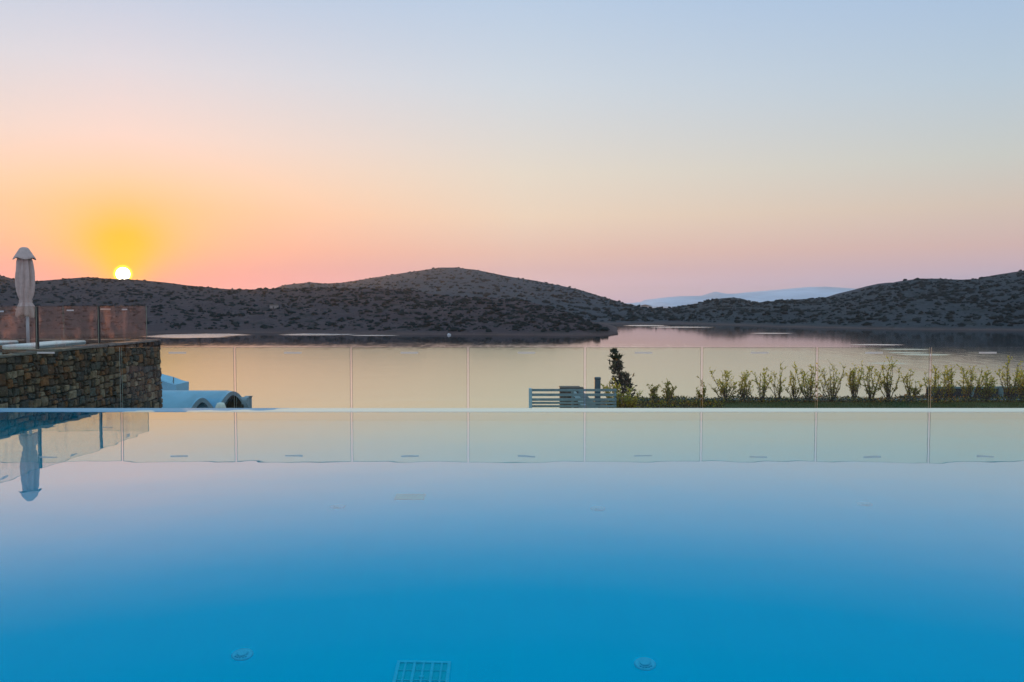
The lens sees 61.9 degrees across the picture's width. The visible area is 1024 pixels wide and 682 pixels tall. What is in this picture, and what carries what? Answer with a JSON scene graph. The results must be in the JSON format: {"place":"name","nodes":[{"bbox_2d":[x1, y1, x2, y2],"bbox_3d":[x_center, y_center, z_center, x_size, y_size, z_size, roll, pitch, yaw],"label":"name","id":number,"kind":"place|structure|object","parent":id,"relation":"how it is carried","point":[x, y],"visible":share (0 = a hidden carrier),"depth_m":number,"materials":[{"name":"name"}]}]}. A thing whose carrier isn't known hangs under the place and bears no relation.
{"place":"outdoors","nodes":[
{"label":"outdoors","id":0,"kind":"place"},
{"bbox_2d":[0,276,617,335],"bbox_3d":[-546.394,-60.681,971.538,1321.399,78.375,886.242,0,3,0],"label":"hill","id":1,"kind":"structure","parent":0,"point":[127,318],"depth_m":654.65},
{"bbox_2d":[269,304,278,308],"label":"hut","id":2,"kind":"object","parent":1,"relation":"on","point":[273,306],"visible":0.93,"depth_m":719.75,"materials":[{"name":"paint"}]},
{"bbox_2d":[0,275,609,331],"bbox_3d":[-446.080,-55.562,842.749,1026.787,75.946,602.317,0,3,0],"label":"scrub","id":3,"kind":"object","parent":1,"relation":"on","point":[546,318],"visible":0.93,"depth_m":675.31,"materials":[{"name":"green plant"}]},
{"bbox_2d":[279,267,691,323],"bbox_3d":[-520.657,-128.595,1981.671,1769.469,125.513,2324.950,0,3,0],"label":"hill","id":4,"kind":"structure","parent":0,"point":[467,279],"depth_m":1461.58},
{"bbox_2d":[281,267,678,321],"bbox_3d":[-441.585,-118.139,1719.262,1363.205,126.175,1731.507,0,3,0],"label":"scrub","id":5,"kind":"object","parent":4,"relation":"on","point":[618,316],"visible":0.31,"depth_m":1351.55,"materials":[{"name":"green plant"}]},
{"bbox_2d":[0,305,1023,407],"bbox_3d":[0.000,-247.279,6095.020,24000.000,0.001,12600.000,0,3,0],"label":"sea","id":6,"kind":"structure","parent":0,"point":[263,370],"depth_m":294.93,"materials":[{"name":"liquid"}]},
{"bbox_2d":[0,0,1023,302],"label":"sky","id":7,"kind":"structure","parent":0,"point":[626,151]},
{"bbox_2d":[626,289,850,305],"bbox_3d":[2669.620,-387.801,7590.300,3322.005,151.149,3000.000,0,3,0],"label":"mountain","id":8,"kind":"structure","parent":0,"point":[789,294],"depth_m":7197.13,"materials":[{"name":"blue"}]},
{"bbox_2d":[745,287,854,292],"bbox_3d":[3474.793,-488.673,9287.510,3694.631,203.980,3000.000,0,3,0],"label":"mountain","id":9,"kind":"structure","parent":0,"point":[830,288],"depth_m":9224.86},
{"bbox_2d":[593,400,1017,407],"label":"garden terrace","id":10,"kind":"structure","parent":0,"point":[764,401],"depth_m":25.50,"materials":[{"name":"plant"}]},
{"bbox_2d":[605,379,612,407],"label":"shrub","id":11,"kind":"object","parent":10,"relation":"on","point":[610,386],"visible":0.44,"depth_m":22.36,"materials":[{"name":"green plant"}]},
{"bbox_2d":[601,378,634,407],"bbox_3d":[2.744,1.456,22.244,0.649,1.000,0.699,-2,3,-41],"label":"shrub","id":12,"kind":"object","parent":10,"relation":"on","point":[619,401],"visible":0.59,"depth_m":22.23,"materials":[{"name":"green plant"}]},
{"bbox_2d":[608,347,637,405],"bbox_3d":[2.927,1.087,22.621,0.840,1.898,0.780,0,3,0],"label":"tree","id":13,"kind":"object","parent":10,"relation":"on","point":[617,366],"visible":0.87,"depth_m":22.57,"materials":[{"name":"green plant"}]},
{"bbox_2d":[622,386,643,407],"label":"shrub","id":14,"kind":"object","parent":10,"relation":"on","point":[630,403],"visible":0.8,"depth_m":22.18,"materials":[{"name":"green plant"}]},
{"bbox_2d":[646,384,660,399],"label":"shrub","id":15,"kind":"object","parent":10,"relation":"on","point":[653,390],"visible":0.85,"depth_m":25.25,"materials":[{"name":"green plant"}]},
{"bbox_2d":[659,378,676,399],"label":"shrub","id":16,"kind":"object","parent":10,"relation":"on","point":[668,392],"visible":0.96,"depth_m":25.26,"materials":[{"name":"green plant"}]},
{"bbox_2d":[696,376,706,398],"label":"shrub","id":17,"kind":"object","parent":10,"relation":"on","point":[698,392],"visible":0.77,"depth_m":25.25,"materials":[{"name":"green plant"}]},
{"bbox_2d":[709,368,741,400],"bbox_3d":[6.354,1.282,25.425,0.835,1.067,0.760,-2,3,-44],"label":"shrub","id":18,"kind":"object","parent":10,"relation":"on","point":[723,390],"visible":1,"depth_m":25.39,"materials":[{"name":"green plant"}]},
{"bbox_2d":[738,370,753,398],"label":"shrub","id":19,"kind":"object","parent":10,"relation":"on","point":[744,390],"visible":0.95,"depth_m":25.58,"materials":[{"name":"green plant"}]},
{"bbox_2d":[750,367,774,401],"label":"shrub","id":20,"kind":"object","parent":10,"relation":"on","point":[763,391],"visible":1,"depth_m":25.24,"materials":[{"name":"green plant"}]},
{"bbox_2d":[768,362,785,401],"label":"shrub","id":21,"kind":"object","parent":10,"relation":"on","point":[780,390],"visible":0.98,"depth_m":25.42,"materials":[{"name":"green plant"}]},
{"bbox_2d":[784,369,806,399],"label":"shrub","id":22,"kind":"object","parent":10,"relation":"on","point":[793,389],"visible":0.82,"depth_m":25.57,"materials":[{"name":"green plant"}]},
{"bbox_2d":[793,362,823,401],"bbox_3d":[8.789,1.215,25.268,0.889,1.214,0.511,-1,3,-13],"label":"shrub","id":23,"kind":"object","parent":10,"relation":"on","point":[811,386],"visible":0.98,"depth_m":25.23,"materials":[{"name":"green plant"}]},
{"bbox_2d":[626,393,1023,407],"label":"flower bed","id":24,"kind":"object","parent":10,"relation":"on","point":[678,400],"visible":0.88,"depth_m":25.17,"materials":[{"name":"green plant"}]},
{"bbox_2d":[816,359,846,401],"bbox_3d":[9.527,1.192,25.413,0.947,1.280,0.616,0,3,0],"label":"shrub","id":25,"kind":"object","parent":10,"relation":"on","point":[831,389],"visible":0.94,"depth_m":25.42,"materials":[{"name":"green plant"}]},
{"bbox_2d":[663,398,1019,399],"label":"garden wall","id":26,"kind":"structure","parent":10,"relation":"on","point":[850,398],"depth_m":25.87,"materials":[{"name":"grey stone"}]},
{"bbox_2d":[845,361,863,396],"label":"shrub","id":27,"kind":"object","parent":10,"relation":"on","point":[852,385],"visible":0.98,"depth_m":25.54,"materials":[{"name":"green plant"}]},
{"bbox_2d":[693,400,1023,407],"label":"lawn","id":28,"kind":"structure","parent":10,"relation":"on","point":[990,404],"depth_m":24.41,"materials":[{"name":"plant"}]},
{"bbox_2d":[858,365,882,401],"bbox_3d":[10.616,1.229,25.272,0.690,1.182,0.604,2,3,33],"label":"shrub","id":29,"kind":"object","parent":10,"relation":"on","point":[870,393],"visible":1,"depth_m":25.27,"materials":[{"name":"green plant"}]},
{"bbox_2d":[873,355,901,399],"bbox_3d":[11.226,1.114,25.466,0.778,1.396,0.561,0,3,0],"label":"shrub","id":30,"kind":"object","parent":10,"relation":"on","point":[887,385],"visible":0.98,"depth_m":25.40,"materials":[{"name":"green plant"}]},
{"bbox_2d":[900,369,924,398],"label":"shrub","id":31,"kind":"object","parent":10,"relation":"on","point":[909,390],"visible":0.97,"depth_m":25.67,"materials":[{"name":"green plant"}]},
{"bbox_2d":[922,363,952,401],"bbox_3d":[12.559,1.259,25.198,0.696,1.130,0.692,-2,3,-41],"label":"shrub","id":32,"kind":"object","parent":10,"relation":"on","point":[934,386],"visible":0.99,"depth_m":25.24,"materials":[{"name":"green plant"}]},
{"bbox_2d":[940,365,956,400],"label":"shrub","id":33,"kind":"object","parent":10,"relation":"on","point":[950,391],"visible":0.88,"depth_m":25.42,"materials":[{"name":"green plant"}]},
{"bbox_2d":[955,364,987,400],"bbox_3d":[13.784,1.258,25.532,1.044,1.110,0.624,0,3,0],"label":"shrub","id":34,"kind":"object","parent":10,"relation":"on","point":[969,387],"visible":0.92,"depth_m":25.53,"materials":[{"name":"green plant"}]},
{"bbox_2d":[974,366,997,401],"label":"shrub","id":35,"kind":"object","parent":10,"relation":"on","point":[988,391],"visible":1,"depth_m":25.22,"materials":[{"name":"green plant"}]},
{"bbox_2d":[994,355,1022,401],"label":"shrub","id":36,"kind":"object","parent":10,"relation":"on","point":[1009,390],"visible":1,"depth_m":25.47,"materials":[{"name":"green plant"}]},
{"bbox_2d":[1016,366,1023,397],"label":"shrub","id":37,"kind":"object","parent":10,"relation":"on","point":[1020,390],"visible":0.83,"depth_m":25.61,"materials":[{"name":"green plant"}]},
{"bbox_2d":[609,271,1023,329],"bbox_3d":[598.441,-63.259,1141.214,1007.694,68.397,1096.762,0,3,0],"label":"hill","id":38,"kind":"structure","parent":0,"point":[922,305],"depth_m":802.02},
{"bbox_2d":[624,270,1023,326],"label":"scrub","id":39,"kind":"object","parent":38,"relation":"on","point":[947,297],"visible":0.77,"depth_m":854.01,"materials":[{"name":"green plant"}]},
{"bbox_2d":[828,283,889,296],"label":"hill","id":40,"kind":"structure","parent":0,"point":[860,289],"depth_m":1488.16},
{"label":"ground","id":41,"kind":"structure","parent":0,"visible":0},
{"bbox_2d":[161,374,251,407],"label":"house","id":42,"kind":"structure","parent":41,"relation":"on","point":[177,393],"depth_m":31.40,"materials":[{"name":"white paint"}]},
{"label":"path","id":43,"kind":"structure","parent":0,"visible":0},
{"bbox_2d":[529,388,616,407],"bbox_3d":[1.468,1.720,20.715,2.124,1.149,0.160,0,3,0],"label":"slatted fence","id":44,"kind":"object","parent":43,"relation":"on","point":[572,394],"visible":0.71,"depth_m":20.67,"materials":[{"name":"grey wood"}]},
{"bbox_2d":[559,386,597,407],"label":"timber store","id":45,"kind":"structure","parent":43,"relation":"on","point":[569,387],"depth_m":21.87,"materials":[{"name":"grey wood"}]},
{"bbox_2d":[594,377,600,407],"bbox_3d":[2.241,1.633,22.393,0.164,1.375,0.164,0,3,0],"label":"bollard","id":46,"kind":"object","parent":43,"relation":"on","point":[597,382],"visible":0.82,"depth_m":22.30,"materials":[{"name":"grey metal"}]},
{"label":"pool basin","id":47,"kind":"structure","parent":0,"visible":0},
{"bbox_2d":[0,412,1023,681],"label":"pool water","id":48,"kind":"structure","parent":47,"relation":"in","point":[510,546],"depth_m":5.96,"materials":[{"name":"blue liquid"}]},
{"bbox_2d":[0,408,1023,411],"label":"pool edge","id":49,"kind":"object","parent":47,"relation":"on","point":[511,409],"visible":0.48,"depth_m":13.60,"materials":[{"name":"white stone"}]},
{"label":"terrace","id":50,"kind":"structure","parent":0,"visible":0},
{"bbox_2d":[925,386,1019,397],"bbox_3d":[18.574,2.238,27.124,10.853,1.600,0.150,0,3,0],"label":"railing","id":51,"kind":"object","parent":50,"relation":"on","point":[999,391],"visible":0.21,"depth_m":27.08,"materials":[{"name":"grey paint"}]},
{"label":"terrace","id":52,"kind":"structure","parent":0,"visible":0},
{"bbox_2d":[0,340,17,348],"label":"sun lounger","id":53,"kind":"object","parent":52,"relation":"on","point":[5,342],"visible":0.56,"depth_m":20.39,"materials":[{"name":"white fabric"}]},
{"bbox_2d":[12,247,35,342],"bbox_3d":[-11.527,-0.929,20.279,0.569,2.599,0.560,0,3,0],"label":"parasol","id":54,"kind":"object","parent":52,"relation":"on","point":[25,279],"visible":0.92,"depth_m":20.13,"materials":[{"name":"beige fabric"}]},
{"bbox_2d":[2,340,85,353],"bbox_3d":[-10.720,0.217,19.653,0.728,0.364,2.250,0,3,0],"label":"sun lounger","id":55,"kind":"object","parent":52,"relation":"on","point":[13,348],"visible":0.7,"depth_m":18.98,"materials":[{"name":"white fabric"}]},
{"bbox_2d":[0,339,162,407],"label":"stone wall","id":56,"kind":"structure","parent":52,"relation":"on","point":[89,374],"depth_m":18.66,"materials":[{"name":"stone"}]},
{"bbox_2d":[0,306,146,352],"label":"glass balustrade","id":57,"kind":"object","parent":56,"relation":"on","point":[37,326],"visible":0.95,"depth_m":19.63,"materials":[{"name":"clear glass"}]},
{"bbox_2d":[37,347,996,407],"bbox_3d":[0.898,0.864,14.352,20.170,1.517,0.100,0,3,0],"label":"glass balustrade","id":58,"kind":"object","parent":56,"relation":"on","point":[534,353],"visible":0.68,"depth_m":14.31,"materials":[{"name":"clear glass"}]}
]}

